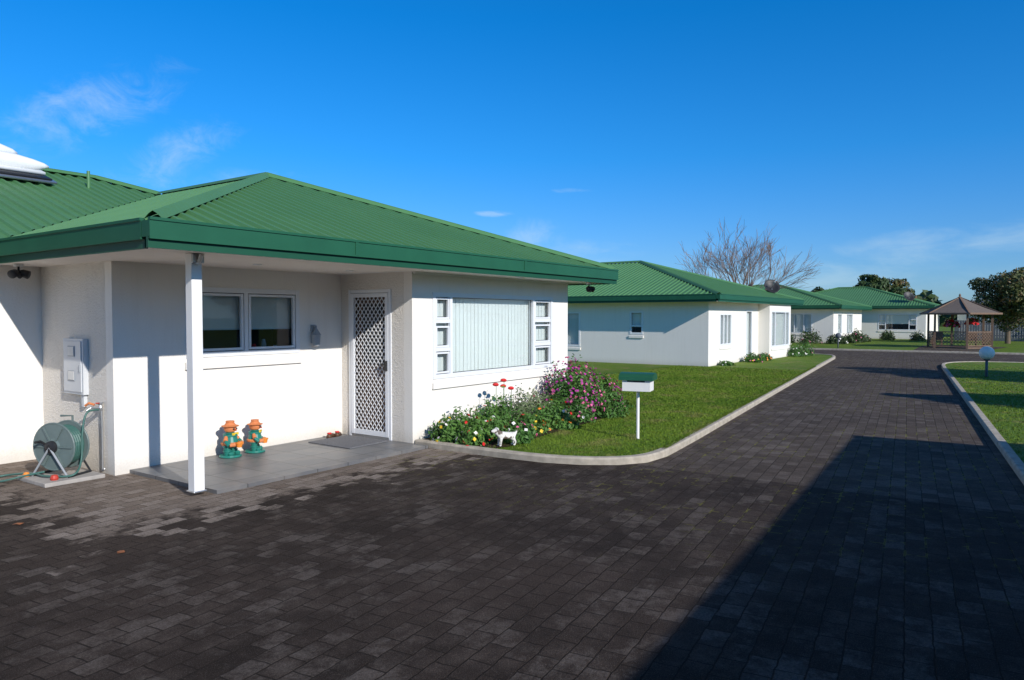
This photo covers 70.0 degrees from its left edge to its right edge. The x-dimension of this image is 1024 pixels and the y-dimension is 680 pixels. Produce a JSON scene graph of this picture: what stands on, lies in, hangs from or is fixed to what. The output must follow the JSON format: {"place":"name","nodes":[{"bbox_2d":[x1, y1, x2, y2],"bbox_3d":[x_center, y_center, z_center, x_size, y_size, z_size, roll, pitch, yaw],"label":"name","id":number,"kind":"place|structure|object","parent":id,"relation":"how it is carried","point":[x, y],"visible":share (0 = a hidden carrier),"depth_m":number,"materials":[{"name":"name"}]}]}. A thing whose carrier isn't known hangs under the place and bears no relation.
{"place":"outdoors","nodes":[
{"label":"outdoors","id":0,"kind":"place"},
{"bbox_2d":[0,349,1023,679],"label":"driveway","id":1,"kind":"structure","parent":0,"point":[850,515],"depth_m":5.23,"materials":[{"name":"brick"}]},
{"bbox_2d":[0,402,104,487],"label":"hose reel","id":2,"kind":"object","parent":1,"relation":"on","point":[59,447],"visible":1,"depth_m":7.83,"materials":[{"name":"green plastic"}]},
{"bbox_2d":[130,434,427,493],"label":"patio","id":3,"kind":"structure","parent":1,"relation":"on","point":[275,463],"depth_m":8.53,"materials":[{"name":"grey concrete"}]},
{"bbox_2d":[219,420,243,458],"bbox_3d":[-3.422,1.207,8.928,0.300,0.442,0.294,1,2,35],"label":"flower pot figurine","id":4,"kind":"object","parent":3,"relation":"on","point":[232,442],"visible":1,"depth_m":8.86,"materials":[{"name":"teal ceramic"}]},
{"bbox_2d":[245,419,267,453],"bbox_3d":[-3.238,1.211,9.248,0.270,0.412,0.271,1,2,35],"label":"flower pot figurine","id":5,"kind":"object","parent":3,"relation":"on","point":[255,438],"visible":1,"depth_m":9.18,"materials":[{"name":"teal ceramic"}]},
{"bbox_2d":[326,432,334,438],"bbox_3d":[-2.565,1.341,10.376,0.088,0.075,0.250,0,2,7],"label":"garden shoe","id":6,"kind":"object","parent":3,"relation":"on","point":[330,435],"visible":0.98,"depth_m":10.28,"materials":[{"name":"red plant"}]},
{"bbox_2d":[335,431,341,436],"bbox_3d":[-2.503,1.337,10.515,0.088,0.075,0.250,0,2,-5],"label":"garden shoe","id":7,"kind":"object","parent":3,"relation":"on","point":[337,433],"visible":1,"depth_m":10.41,"materials":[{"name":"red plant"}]},
{"bbox_2d":[308,435,388,448],"bbox_3d":[-2.229,1.386,9.974,0.830,0.015,0.700,1,2,35],"label":"door mat","id":8,"kind":"object","parent":3,"relation":"on","point":[348,441],"depth_m":9.94,"materials":[{"name":"grey fabric"}]},
{"bbox_2d":[0,0,1023,303],"label":"sky","id":9,"kind":"structure","parent":0,"point":[885,138],"materials":[{"name":"blue"}]},
{"bbox_2d":[425,354,832,455],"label":"lawn","id":10,"kind":"structure","parent":0,"point":[797,363],"depth_m":14.05,"materials":[{"name":"green plant"}]},
{"bbox_2d":[425,413,616,447],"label":"garden bed soil","id":11,"kind":"structure","parent":10,"relation":"on","point":[492,444],"depth_m":9.99,"materials":[{"name":"brown soil"}]},
{"bbox_2d":[428,413,465,442],"bbox_3d":[-0.849,1.195,9.978,0.599,0.397,0.624,1,2,35],"label":"flowering plant","id":12,"kind":"object","parent":11,"relation":"on","point":[444,431],"visible":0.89,"depth_m":9.86,"materials":[{"name":"green plant"}]},
{"bbox_2d":[440,406,479,435],"bbox_3d":[-0.706,1.151,10.301,0.693,0.462,0.732,1,2,35],"label":"flowering plant","id":13,"kind":"object","parent":11,"relation":"on","point":[469,421],"visible":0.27,"depth_m":10.25,"materials":[{"name":"green plant"}]},
{"bbox_2d":[454,424,492,445],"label":"flowering plant","id":14,"kind":"object","parent":11,"relation":"on","point":[471,436],"visible":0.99,"depth_m":9.57,"materials":[{"name":"green plant"}]},
{"bbox_2d":[469,400,507,427],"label":"flowering plant","id":15,"kind":"object","parent":11,"relation":"on","point":[484,415],"visible":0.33,"depth_m":10.43,"materials":[{"name":"green plant"}]},
{"bbox_2d":[471,416,511,441],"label":"flowering plant","id":16,"kind":"object","parent":11,"relation":"on","point":[488,425],"visible":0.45,"depth_m":9.95,"materials":[{"name":"green plant"}]},
{"bbox_2d":[481,386,520,427],"bbox_3d":[-0.178,1.024,10.904,0.647,0.676,0.619,0,2,-7],"label":"rose bush","id":17,"kind":"object","parent":11,"relation":"on","point":[505,410],"visible":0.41,"depth_m":10.85,"materials":[{"name":"green plant"}]},
{"bbox_2d":[492,378,513,419],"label":"rose bush","id":18,"kind":"object","parent":11,"relation":"on","point":[511,388],"visible":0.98,"depth_m":10.96,"materials":[{"name":"red plant"}]},
{"bbox_2d":[491,427,517,446],"bbox_3d":[-0.097,1.251,9.501,0.378,0.245,0.109,-1,2,-24],"label":"dog ornament","id":19,"kind":"object","parent":11,"relation":"on","point":[499,434],"visible":1,"depth_m":9.46,"materials":[{"name":"ceramic"}]},
{"bbox_2d":[502,429,533,444],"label":"flowering plant","id":20,"kind":"object","parent":11,"relation":"on","point":[520,438],"visible":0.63,"depth_m":9.70,"materials":[{"name":"green plant"}]},
{"bbox_2d":[502,419,537,437],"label":"flowering plant","id":21,"kind":"object","parent":11,"relation":"on","point":[515,425],"visible":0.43,"depth_m":10.12,"materials":[{"name":"green plant"}]},
{"bbox_2d":[504,383,546,421],"bbox_3d":[0.164,1.001,11.300,0.830,0.694,0.915,0,2,-6],"label":"silver shrub","id":22,"kind":"object","parent":11,"relation":"on","point":[521,407],"visible":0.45,"depth_m":11.26,"materials":[{"name":"grey plant"}]},
{"bbox_2d":[510,409,549,434],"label":"flowering plant","id":23,"kind":"object","parent":11,"relation":"on","point":[535,421],"visible":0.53,"depth_m":10.50,"materials":[{"name":"green plant"}]},
{"bbox_2d":[517,387,555,415],"bbox_3d":[0.371,1.049,11.835,0.802,0.568,0.854,1,2,35],"label":"silver shrub","id":24,"kind":"object","parent":11,"relation":"on","point":[542,397],"visible":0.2,"depth_m":11.83,"materials":[{"name":"grey plant"}]},
{"bbox_2d":[531,401,564,430],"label":"flowering plant","id":25,"kind":"object","parent":11,"relation":"on","point":[549,415],"visible":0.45,"depth_m":10.90,"materials":[{"name":"green plant"}]},
{"bbox_2d":[538,397,577,421],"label":"flowering plant","id":26,"kind":"object","parent":11,"relation":"on","point":[562,409],"visible":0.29,"depth_m":11.46,"materials":[{"name":"green plant"}]},
{"bbox_2d":[551,416,578,429],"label":"flowering plant","id":27,"kind":"object","parent":11,"relation":"on","point":[568,422],"visible":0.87,"depth_m":10.91,"materials":[{"name":"green plant"}]},
{"bbox_2d":[540,354,612,418],"bbox_3d":[1.006,0.744,12.350,1.217,1.155,1.197,-1,2,-32],"label":"purple daisy bush","id":28,"kind":"object","parent":11,"relation":"on","point":[568,388],"visible":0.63,"depth_m":12.12,"materials":[{"name":"green plant"}]},
{"bbox_2d":[559,392,598,422],"bbox_3d":[1.024,1.081,11.758,0.737,0.507,0.786,1,2,35],"label":"flowering plant","id":29,"kind":"object","parent":11,"relation":"on","point":[580,411],"visible":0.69,"depth_m":11.63,"materials":[{"name":"green plant"}]},
{"bbox_2d":[578,364,623,410],"bbox_3d":[1.403,0.860,12.929,1.160,0.890,1.194,0,2,3],"label":"purple daisy bush","id":30,"kind":"object","parent":11,"relation":"on","point":[607,389],"visible":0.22,"depth_m":12.81,"materials":[{"name":"green plant"}]},
{"bbox_2d":[589,393,629,418],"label":"flowering plant","id":31,"kind":"object","parent":11,"relation":"on","point":[614,409],"visible":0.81,"depth_m":12.22,"materials":[{"name":"green plant"}]},
{"bbox_2d":[603,390,634,410],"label":"flowering plant","id":32,"kind":"object","parent":11,"relation":"on","point":[625,403],"visible":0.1,"depth_m":13.16,"materials":[{"name":"green plant"}]},
{"bbox_2d":[618,372,656,438],"bbox_3d":[1.739,0.918,10.096,0.470,0.945,0.340,1,2,21],"label":"letterbox","id":33,"kind":"object","parent":10,"relation":"on","point":[638,382],"visible":0.87,"depth_m":9.98,"materials":[{"name":"white paint"}]},
{"bbox_2d":[568,260,803,366],"bbox_3d":[4.655,-1.284,31.996,12.957,4.298,10.857,1,2,35],"label":"white bungalow","id":34,"kind":"object","parent":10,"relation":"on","point":[642,312],"visible":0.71,"depth_m":26.72,"materials":[{"name":"paint"}]},
{"bbox_2d":[568,310,751,356],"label":"windows","id":35,"kind":"structure","parent":34,"relation":"in","point":[636,317],"depth_m":27.04,"materials":[{"name":"white glass"}]},
{"bbox_2d":[771,311,789,350],"bbox_3d":[10.791,-0.454,30.423,0.815,1.680,2.900,1,2,35],"label":"bay window","id":36,"kind":"structure","parent":34,"relation":"in","point":[784,319],"depth_m":30.43,"materials":[{"name":"white glass"}]},
{"bbox_2d":[718,360,733,365],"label":"garden shrub","id":37,"kind":"object","parent":10,"relation":"on","point":[724,363],"visible":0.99,"depth_m":25.19,"materials":[{"name":"green plant"}]},
{"bbox_2d":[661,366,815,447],"bbox_3d":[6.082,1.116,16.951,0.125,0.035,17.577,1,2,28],"label":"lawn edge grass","id":38,"kind":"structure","parent":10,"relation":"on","point":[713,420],"depth_m":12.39,"materials":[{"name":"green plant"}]},
{"bbox_2d":[741,352,764,362],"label":"garden shrub","id":39,"kind":"object","parent":10,"relation":"on","point":[753,358],"visible":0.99,"depth_m":27.10,"materials":[{"name":"green plant"}]},
{"bbox_2d":[758,353,772,360],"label":"garden shrub","id":40,"kind":"object","parent":10,"relation":"on","point":[767,357],"visible":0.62,"depth_m":28.04,"materials":[{"name":"green plant"}]},
{"bbox_2d":[788,343,809,356],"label":"garden shrub","id":41,"kind":"object","parent":10,"relation":"on","point":[794,353],"visible":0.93,"depth_m":30.99,"materials":[{"name":"green plant"}]},
{"bbox_2d":[793,336,815,355],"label":"garden shrub","id":42,"kind":"object","parent":10,"relation":"on","point":[804,347],"visible":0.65,"depth_m":31.63,"materials":[{"name":"green plant"}]},
{"bbox_2d":[790,327,1023,352],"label":"lawn","id":43,"kind":"structure","parent":0,"point":[1014,346],"depth_m":44.52,"materials":[{"name":"green plant"}]},
{"bbox_2d":[675,218,821,289],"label":"bare tree","id":44,"kind":"object","parent":43,"relation":"on","point":[731,273],"visible":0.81,"depth_m":41.31,"materials":[{"name":"brown plant"}]},
{"bbox_2d":[790,333,796,342],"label":"garden shrub","id":45,"kind":"object","parent":43,"relation":"on","point":[792,338],"visible":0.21,"depth_m":46.74,"materials":[{"name":"green plant"}]},
{"bbox_2d":[797,327,824,343],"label":"garden shrub","id":46,"kind":"object","parent":43,"relation":"on","point":[811,336],"visible":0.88,"depth_m":46.02,"materials":[{"name":"green plant"}]},
{"bbox_2d":[810,286,827,291],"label":"evergreen tree","id":47,"kind":"object","parent":43,"relation":"on","point":[817,289],"visible":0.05,"depth_m":86.48,"materials":[{"name":"green plant"}]},
{"bbox_2d":[825,334,848,343],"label":"garden shrub","id":48,"kind":"object","parent":43,"relation":"on","point":[831,339],"visible":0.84,"depth_m":45.36,"materials":[{"name":"green plant"}]},
{"bbox_2d":[835,333,840,347],"bbox_3d":[17.419,0.043,39.044,0.302,0.840,0.302,1,2,35],"label":"globe garden light","id":49,"kind":"object","parent":43,"relation":"on","point":[838,335],"visible":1,"depth_m":38.97,"materials":[{"name":"grey metal"}]},
{"bbox_2d":[842,333,857,343],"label":"garden shrub","id":50,"kind":"object","parent":43,"relation":"on","point":[849,338],"visible":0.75,"depth_m":46.46,"materials":[{"name":"green plant"}]},
{"bbox_2d":[851,328,864,342],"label":"garden shrub","id":51,"kind":"object","parent":43,"relation":"on","point":[859,335],"visible":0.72,"depth_m":48.03,"materials":[{"name":"green plant"}]},
{"bbox_2d":[861,333,871,341],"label":"garden shrub","id":52,"kind":"object","parent":43,"relation":"on","point":[867,338],"visible":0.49,"depth_m":49.15,"materials":[{"name":"green plant"}]},
{"bbox_2d":[853,274,907,295],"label":"evergreen tree","id":53,"kind":"object","parent":43,"relation":"on","point":[874,281],"visible":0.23,"depth_m":87.66,"materials":[{"name":"green plant"}]},
{"bbox_2d":[879,328,895,339],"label":"garden shrub","id":54,"kind":"object","parent":43,"relation":"on","point":[887,335],"visible":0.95,"depth_m":52.81,"materials":[{"name":"green plant"}]},
{"bbox_2d":[887,277,921,299],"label":"broadleaf tree","id":55,"kind":"object","parent":43,"relation":"on","point":[898,282],"visible":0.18,"depth_m":92.64,"materials":[{"name":"green plant"}]},
{"bbox_2d":[909,330,925,340],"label":"garden shrub","id":56,"kind":"object","parent":43,"relation":"on","point":[916,336],"visible":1,"depth_m":51.88,"materials":[{"name":"green plant"}]},
{"bbox_2d":[919,294,1002,348],"bbox_3d":[24.380,-1.018,39.830,3.939,3.010,3.862,1,2,35],"label":"gazebo","id":57,"kind":"object","parent":43,"relation":"on","point":[959,305],"visible":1,"depth_m":39.10,"materials":[{"name":"brown wood"}]},
{"bbox_2d":[954,320,1023,340],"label":"paling fence","id":58,"kind":"object","parent":43,"relation":"on","point":[1000,336],"visible":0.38,"depth_m":51.15,"materials":[{"name":"grey wood"}]},
{"bbox_2d":[967,267,1023,343],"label":"broadleaf tree","id":59,"kind":"object","parent":43,"relation":"on","point":[1007,293],"visible":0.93,"depth_m":45.33,"materials":[{"name":"green plant"}]},
{"bbox_2d":[914,345,1005,351],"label":"garden path","id":60,"kind":"structure","parent":0,"point":[923,348],"depth_m":37.58,"materials":[{"name":"concrete"}]},
{"bbox_2d":[945,362,1023,462],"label":"lawn","id":61,"kind":"structure","parent":0,"point":[972,373],"depth_m":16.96,"materials":[{"name":"green plant"}]},
{"bbox_2d":[979,346,994,376],"bbox_3d":[13.258,0.613,20.419,0.382,0.880,0.382,1,2,35],"label":"globe garden light","id":62,"kind":"object","parent":61,"relation":"on","point":[986,353],"visible":1,"depth_m":20.32,"materials":[{"name":"white glass"}]},
{"label":"ground","id":63,"kind":"structure","parent":0,"visible":0},
{"bbox_2d":[0,144,618,493],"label":"white bungalow","id":64,"kind":"object","parent":63,"relation":"on","point":[176,324],"visible":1,"depth_m":9.37,"materials":[{"name":"paint"}]},
{"bbox_2d":[185,286,553,388],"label":"windows","id":65,"kind":"structure","parent":64,"relation":"in","point":[489,333],"depth_m":10.72,"materials":[{"name":"white glass"}]},
{"bbox_2d":[348,289,391,439],"bbox_3d":[-1.988,0.336,10.357,0.844,2.092,0.163,1,2,35],"label":"security door","id":66,"kind":"structure","parent":64,"relation":"in","point":[370,337],"depth_m":10.37,"materials":[{"name":"white metal"}]},
{"bbox_2d":[415,353,834,464],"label":"kerb","id":67,"kind":"structure","parent":63,"relation":"on","point":[660,453],"depth_m":9.23,"materials":[{"name":"concrete"}]},
{"bbox_2d":[753,284,871,342],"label":"white bungalow","id":68,"kind":"object","parent":63,"relation":"on","point":[825,316],"visible":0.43,"depth_m":47.92,"materials":[{"name":"paint"}]},
{"bbox_2d":[791,314,852,334],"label":"windows","id":69,"kind":"structure","parent":68,"relation":"in","point":[799,322],"depth_m":48.02,"materials":[{"name":"white glass"}]},
{"bbox_2d":[814,287,939,338],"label":"white bungalow","id":70,"kind":"object","parent":63,"relation":"on","point":[898,316],"visible":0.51,"depth_m":56.15,"materials":[{"name":"paint"}]},
{"bbox_2d":[878,314,916,331],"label":"windows","id":71,"kind":"structure","parent":70,"relation":"in","point":[889,321],"depth_m":55.65,"materials":[{"name":"white glass"}]},
{"bbox_2d":[791,348,1023,354],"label":"kerb","id":72,"kind":"structure","parent":63,"relation":"on","point":[912,351],"depth_m":36.30,"materials":[{"name":"concrete"}]},
{"bbox_2d":[915,290,956,326],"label":"distant trees","id":73,"kind":"object","parent":63,"relation":"on","point":[926,295],"depth_m":133.27,"materials":[{"name":"green plant"}]},
{"bbox_2d":[941,361,1023,484],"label":"kerb","id":74,"kind":"structure","parent":63,"relation":"on","point":[1013,459],"depth_m":10.81,"materials":[{"name":"concrete"}]},
{"bbox_2d":[957,296,1017,337],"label":"white bungalow","id":75,"kind":"object","parent":63,"relation":"on","point":[961,317],"visible":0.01,"depth_m":60.12,"materials":[{"name":"paint"}]}
]}

